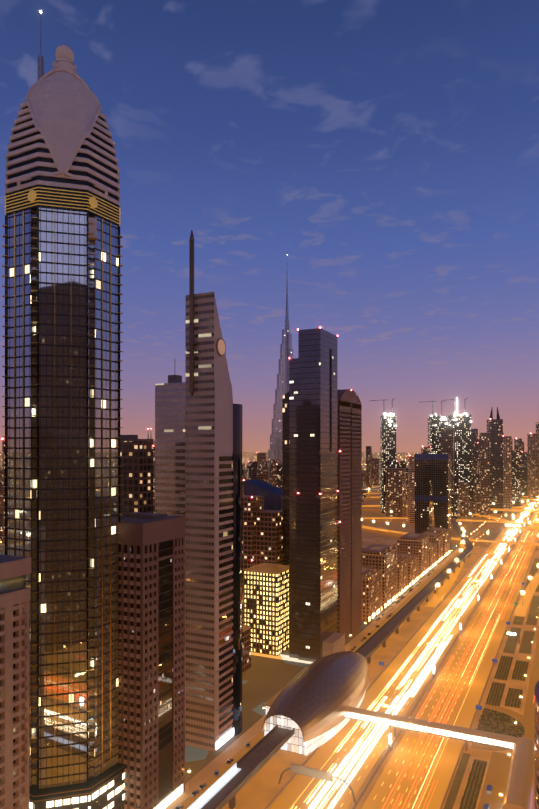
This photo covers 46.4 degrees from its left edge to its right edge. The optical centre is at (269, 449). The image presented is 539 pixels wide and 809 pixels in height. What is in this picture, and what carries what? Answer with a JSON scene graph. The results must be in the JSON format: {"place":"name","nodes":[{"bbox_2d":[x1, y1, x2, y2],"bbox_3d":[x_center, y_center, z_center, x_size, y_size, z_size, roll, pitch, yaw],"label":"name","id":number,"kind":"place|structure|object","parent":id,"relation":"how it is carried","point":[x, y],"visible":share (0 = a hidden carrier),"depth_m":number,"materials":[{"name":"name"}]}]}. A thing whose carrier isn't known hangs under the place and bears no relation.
{"place":"outdoors","nodes":[
{"label":"outdoors","id":0,"kind":"place"},
{"bbox_2d":[0,452,458,783],"bbox_3d":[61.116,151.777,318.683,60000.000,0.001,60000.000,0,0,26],"label":"ground","id":1,"kind":"structure","parent":0,"point":[265,678],"depth_m":416.94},
{"bbox_2d":[2,439,4,543],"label":"tower","id":2,"kind":"structure","parent":1,"relation":"on","point":[3,488],"depth_m":1008.80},
{"bbox_2d":[0,554,30,808],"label":"building","id":3,"kind":"structure","parent":1,"relation":"on","point":[14,752],"depth_m":194.54,"materials":[{"name":"concrete"}]},
{"bbox_2d":[2,12,124,808],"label":"skyscraper","id":4,"kind":"structure","parent":1,"relation":"on","point":[62,256],"depth_m":241.25,"materials":[{"name":"black glass"}]},
{"bbox_2d":[120,435,152,514],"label":"building","id":5,"kind":"structure","parent":1,"relation":"on","point":[136,472],"depth_m":325.88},
{"bbox_2d":[118,512,184,808],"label":"brown office tower","id":6,"kind":"structure","parent":1,"relation":"on","point":[151,671],"depth_m":258.38,"materials":[{"name":"concrete"}]},
{"bbox_2d":[153,439,153,478],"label":"tower","id":7,"kind":"structure","parent":1,"relation":"on","point":[153,459],"depth_m":1620.18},
{"bbox_2d":[154,446,154,478],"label":"tower","id":8,"kind":"structure","parent":1,"relation":"on","point":[154,462],"depth_m":1505.16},
{"bbox_2d":[155,375,184,515],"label":"pale glass tower","id":9,"kind":"structure","parent":1,"relation":"on","point":[170,448],"depth_m":362.34,"materials":[{"name":"grey glass"}]},
{"bbox_2d":[185,230,241,751],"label":"skyscraper","id":10,"kind":"structure","parent":1,"relation":"on","point":[213,567],"depth_m":320.64,"materials":[{"name":"concrete"}]},
{"bbox_2d":[0,461,478,540],"bbox_3d":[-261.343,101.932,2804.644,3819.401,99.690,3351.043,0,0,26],"label":"blocks","id":11,"kind":"structure","parent":1,"relation":"on","point":[455,505],"depth_m":1516.95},
{"bbox_2d":[242,625,250,673],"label":"building","id":12,"kind":"structure","parent":1,"relation":"on","point":[246,647],"depth_m":431.21,"materials":[{"name":"brown concrete"}]},
{"bbox_2d":[249,461,256,479],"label":"tower","id":13,"kind":"structure","parent":1,"relation":"on","point":[252,469],"depth_m":1499.27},
{"bbox_2d":[257,453,265,464],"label":"tower","id":14,"kind":"structure","parent":1,"relation":"on","point":[261,458],"depth_m":1698.86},
{"bbox_2d":[0,429,524,516],"bbox_3d":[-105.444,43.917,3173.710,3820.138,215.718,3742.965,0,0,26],"label":"blocks","id":15,"kind":"structure","parent":1,"relation":"on","point":[396,491],"depth_m":1489.75,"materials":[{"name":"brown concrete"}]},
{"bbox_2d":[242,495,282,593],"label":"brown towers","id":16,"kind":"structure","parent":1,"relation":"on","point":[262,535],"depth_m":521.05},
{"bbox_2d":[244,479,282,510],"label":"building roof","id":17,"kind":"structure","parent":1,"relation":"on","point":[273,496],"depth_m":599.39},
{"bbox_2d":[244,563,288,655],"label":"office building","id":18,"kind":"structure","parent":1,"relation":"on","point":[266,602],"depth_m":468.45,"materials":[{"name":"brown"}]},
{"bbox_2d":[276,464,281,488],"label":"tower","id":19,"kind":"structure","parent":1,"relation":"on","point":[278,475],"depth_m":1397.66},
{"bbox_2d":[268,279,292,483],"bbox_3d":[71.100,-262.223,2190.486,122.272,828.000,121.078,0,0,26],"label":"skyscraper","id":20,"kind":"structure","parent":1,"relation":"on","point":[275,451],"depth_m":2171.08,"materials":[{"name":"grey glass"}]},
{"bbox_2d":[283,392,288,565],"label":"skyscraper","id":21,"kind":"structure","parent":1,"relation":"on","point":[286,479],"depth_m":521.03,"materials":[{"name":"black glass"}]},
{"bbox_2d":[289,328,344,661],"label":"dark glass tower","id":22,"kind":"structure","parent":1,"relation":"on","point":[314,635],"depth_m":453.75,"materials":[{"name":"black glass"}]},
{"bbox_2d":[337,389,361,639],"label":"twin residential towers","id":23,"kind":"structure","parent":1,"relation":"on","point":[349,516],"depth_m":511.19,"materials":[{"name":"concrete"}]},
{"bbox_2d":[362,566,381,621],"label":"building","id":24,"kind":"structure","parent":1,"relation":"on","point":[371,592],"depth_m":563.96,"materials":[{"name":"brown concrete"}]},
{"bbox_2d":[362,544,397,608],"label":"building","id":25,"kind":"structure","parent":1,"relation":"on","point":[384,558],"depth_m":612.71,"materials":[{"name":"brown concrete"}]},
{"bbox_2d":[380,416,395,512],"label":"tower","id":26,"kind":"structure","parent":1,"relation":"on","point":[387,445],"depth_m":1491.35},
{"bbox_2d":[398,555,407,595],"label":"building","id":27,"kind":"structure","parent":1,"relation":"on","point":[402,574],"depth_m":665.61,"materials":[{"name":"brown concrete"}]},
{"bbox_2d":[398,553,419,586],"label":"building","id":28,"kind":"structure","parent":1,"relation":"on","point":[413,569],"depth_m":713.14,"materials":[{"name":"brown concrete"}]},
{"bbox_2d":[408,456,414,522],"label":"tower","id":29,"kind":"structure","parent":1,"relation":"on","point":[411,489],"depth_m":1290.87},
{"bbox_2d":[397,533,428,577],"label":"building","id":30,"kind":"structure","parent":1,"relation":"on","point":[417,544],"depth_m":753.00,"materials":[{"name":"brown concrete"}]},
{"bbox_2d":[421,447,427,453],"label":"tower","id":31,"kind":"structure","parent":1,"relation":"on","point":[424,450],"depth_m":1687.87,"materials":[{"name":"concrete"}]},
{"bbox_2d":[422,532,442,562],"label":"building","id":32,"kind":"structure","parent":1,"relation":"on","point":[435,537],"depth_m":850.21,"materials":[{"name":"brown concrete"}]},
{"bbox_2d":[415,454,450,548],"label":"high-rise building","id":33,"kind":"structure","parent":1,"relation":"on","point":[432,480],"depth_m":953.68,"materials":[{"name":"black glass"}]},
{"bbox_2d":[429,542,436,569],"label":"building","id":34,"kind":"structure","parent":1,"relation":"on","point":[432,555],"depth_m":811.41,"materials":[{"name":"brown concrete"}]},
{"bbox_2d":[428,416,446,453],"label":"tower","id":35,"kind":"structure","parent":1,"relation":"on","point":[434,439],"depth_m":1637.45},
{"bbox_2d":[425,527,449,557],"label":"building","id":36,"kind":"structure","parent":1,"relation":"on","point":[445,532],"depth_m":897.83,"materials":[{"name":"brown concrete"}]},
{"bbox_2d":[362,494,538,593],"bbox_3d":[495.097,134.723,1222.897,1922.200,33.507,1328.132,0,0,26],"label":"street lights","id":37,"kind":"object","parent":1,"relation":"on","point":[522,592],"visible":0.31,"depth_m":984.40},
{"bbox_2d":[362,492,538,616],"bbox_3d":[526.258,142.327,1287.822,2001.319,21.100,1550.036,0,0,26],"label":"interchange ramps","id":38,"kind":"object","parent":1,"relation":"on","point":[380,527],"visible":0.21,"depth_m":1207.11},
{"bbox_2d":[448,414,470,492],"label":"tower","id":39,"kind":"structure","parent":1,"relation":"on","point":[462,450],"depth_m":1536.49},
{"bbox_2d":[471,429,477,462],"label":"tower","id":40,"kind":"structure","parent":1,"relation":"on","point":[474,445],"depth_m":1982.19,"materials":[{"name":"brown concrete"}]},
{"bbox_2d":[478,443,478,473],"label":"tower","id":41,"kind":"structure","parent":1,"relation":"on","point":[478,458],"depth_m":2081.08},
{"bbox_2d":[479,433,489,517],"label":"tower","id":42,"kind":"structure","parent":1,"relation":"on","point":[484,473],"depth_m":1386.32,"materials":[{"name":"brown concrete"}]},
{"bbox_2d":[487,419,502,513],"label":"tower","id":43,"kind":"structure","parent":1,"relation":"on","point":[495,428],"depth_m":1484.80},
{"bbox_2d":[148,398,499,438],"bbox_3d":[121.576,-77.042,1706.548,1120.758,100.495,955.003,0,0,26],"label":"cranes and spires","id":44,"kind":"object","parent":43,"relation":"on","point":[491,415],"visible":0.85,"depth_m":1531.24,"materials":[{"name":"silver metal"}]},
{"bbox_2d":[503,436,511,511],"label":"tower","id":45,"kind":"structure","parent":1,"relation":"on","point":[507,472],"depth_m":1533.69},
{"bbox_2d":[512,450,521,505],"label":"tower","id":46,"kind":"structure","parent":1,"relation":"on","point":[517,477],"depth_m":1681.67,"materials":[{"name":"brown concrete"}]},
{"bbox_2d":[514,439,521,449],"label":"tower","id":47,"kind":"structure","parent":1,"relation":"on","point":[517,444],"depth_m":2474.03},
{"bbox_2d":[522,452,526,498],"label":"tower","id":48,"kind":"structure","parent":1,"relation":"on","point":[524,473],"depth_m":1879.25,"materials":[{"name":"brown concrete"}]},
{"bbox_2d":[527,434,538,502],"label":"tower","id":49,"kind":"structure","parent":1,"relation":"on","point":[532,466],"depth_m":1779.59,"materials":[{"name":"brown concrete"}]},
{"bbox_2d":[536,422,538,433],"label":"tower","id":50,"kind":"structure","parent":1,"relation":"on","point":[537,427],"depth_m":1898.03,"materials":[{"name":"brown concrete"}]},
{"bbox_2d":[242,594,243,624],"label":"back block","id":51,"kind":"structure","parent":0,"point":[242,609],"depth_m":474.08,"materials":[{"name":"brown concrete"}]},
{"bbox_2d":[0,0,538,452],"label":"sky","id":52,"kind":"structure","parent":0,"point":[379,159],"materials":[{"name":"blue"}]},
{"bbox_2d":[165,502,538,808],"bbox_3d":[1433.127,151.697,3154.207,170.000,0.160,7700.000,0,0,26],"label":"highway road","id":53,"kind":"structure","parent":0,"point":[261,788],"depth_m":374.41,"materials":[{"name":"asphalt"}]},
{"bbox_2d":[175,570,518,808],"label":"trees","id":54,"kind":"object","parent":53,"relation":"on","point":[489,788],"visible":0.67,"depth_m":291.51,"materials":[{"name":"white"}]},
{"bbox_2d":[188,517,537,794],"bbox_3d":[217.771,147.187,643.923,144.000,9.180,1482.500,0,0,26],"label":"service road lamps","id":55,"kind":"object","parent":53,"relation":"on","point":[378,612],"visible":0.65,"depth_m":328.50,"materials":[{"name":"silver metal"}]},
{"bbox_2d":[201,499,532,808],"bbox_3d":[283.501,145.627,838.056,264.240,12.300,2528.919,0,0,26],"label":"metro viaduct","id":56,"kind":"object","parent":53,"relation":"on","point":[253,760],"visible":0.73,"depth_m":315.24,"materials":[{"name":"grey concrete"}]},
{"bbox_2d":[187,762,240,808],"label":"light strip","id":57,"kind":"object","parent":56,"relation":"on","point":[208,794],"visible":1,"depth_m":259.52,"materials":[{"name":"white"}]},
{"bbox_2d":[262,651,368,755],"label":"metro station","id":58,"kind":"object","parent":56,"relation":"on","point":[310,703],"visible":0.96,"depth_m":334.29,"materials":[{"name":"metal"}]},
{"bbox_2d":[264,503,538,808],"bbox_3d":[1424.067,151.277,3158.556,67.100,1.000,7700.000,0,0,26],"label":"highway barriers","id":59,"kind":"object","parent":53,"relation":"on","point":[372,776],"depth_m":388.13,"materials":[{"name":"concrete"}]},
{"bbox_2d":[279,582,524,802],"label":"road signs and gantry","id":60,"kind":"object","parent":53,"relation":"on","point":[313,772],"visible":1,"depth_m":279.62,"materials":[{"name":"blue"}]},
{"bbox_2d":[291,503,538,808],"bbox_3d":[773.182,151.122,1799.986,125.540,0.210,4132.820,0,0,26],"label":"traffic light trails","id":61,"kind":"object","parent":53,"relation":"on","point":[321,792],"visible":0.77,"depth_m":394.69,"materials":[{"name":"yellow"}]},
{"bbox_2d":[345,706,534,808],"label":"pedestrian bridge","id":62,"kind":"structure","parent":53,"relation":"on","point":[520,788],"depth_m":308.60,"materials":[{"name":"beige"}]},
{"bbox_2d":[382,499,538,749],"bbox_3d":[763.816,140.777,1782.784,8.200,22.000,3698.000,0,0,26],"label":"street lights","id":63,"kind":"object","parent":53,"relation":"on","point":[390,746],"visible":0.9,"depth_m":419.92,"materials":[{"name":"silver metal"}]},
{"bbox_2d":[460,656,527,808],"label":"shrubs","id":64,"kind":"object","parent":53,"relation":"on","point":[502,716],"visible":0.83,"depth_m":355.25,"materials":[{"name":"green plant"}]},
{"bbox_2d":[471,704,534,750],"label":"planting bed","id":65,"kind":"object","parent":53,"relation":"on","point":[527,725],"depth_m":345.91,"materials":[{"name":"green plant"}]},
{"bbox_2d":[506,524,521,528],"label":"footbridge","id":66,"kind":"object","parent":53,"relation":"on","point":[514,525],"visible":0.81,"depth_m":1190.78,"materials":[{"name":"white"}]},
{"bbox_2d":[534,681,538,808],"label":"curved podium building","id":67,"kind":"structure","parent":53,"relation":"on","point":[537,746],"depth_m":231.15,"materials":[{"name":"beige"}]},
{"bbox_2d":[362,537,396,548],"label":"building roof","id":68,"kind":"structure","parent":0,"point":[367,541],"depth_m":831.15,"materials":[{"name":"brown concrete"}]},
{"bbox_2d":[396,461,406,499],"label":"tower","id":69,"kind":"structure","parent":0,"point":[401,464],"depth_m":1888.28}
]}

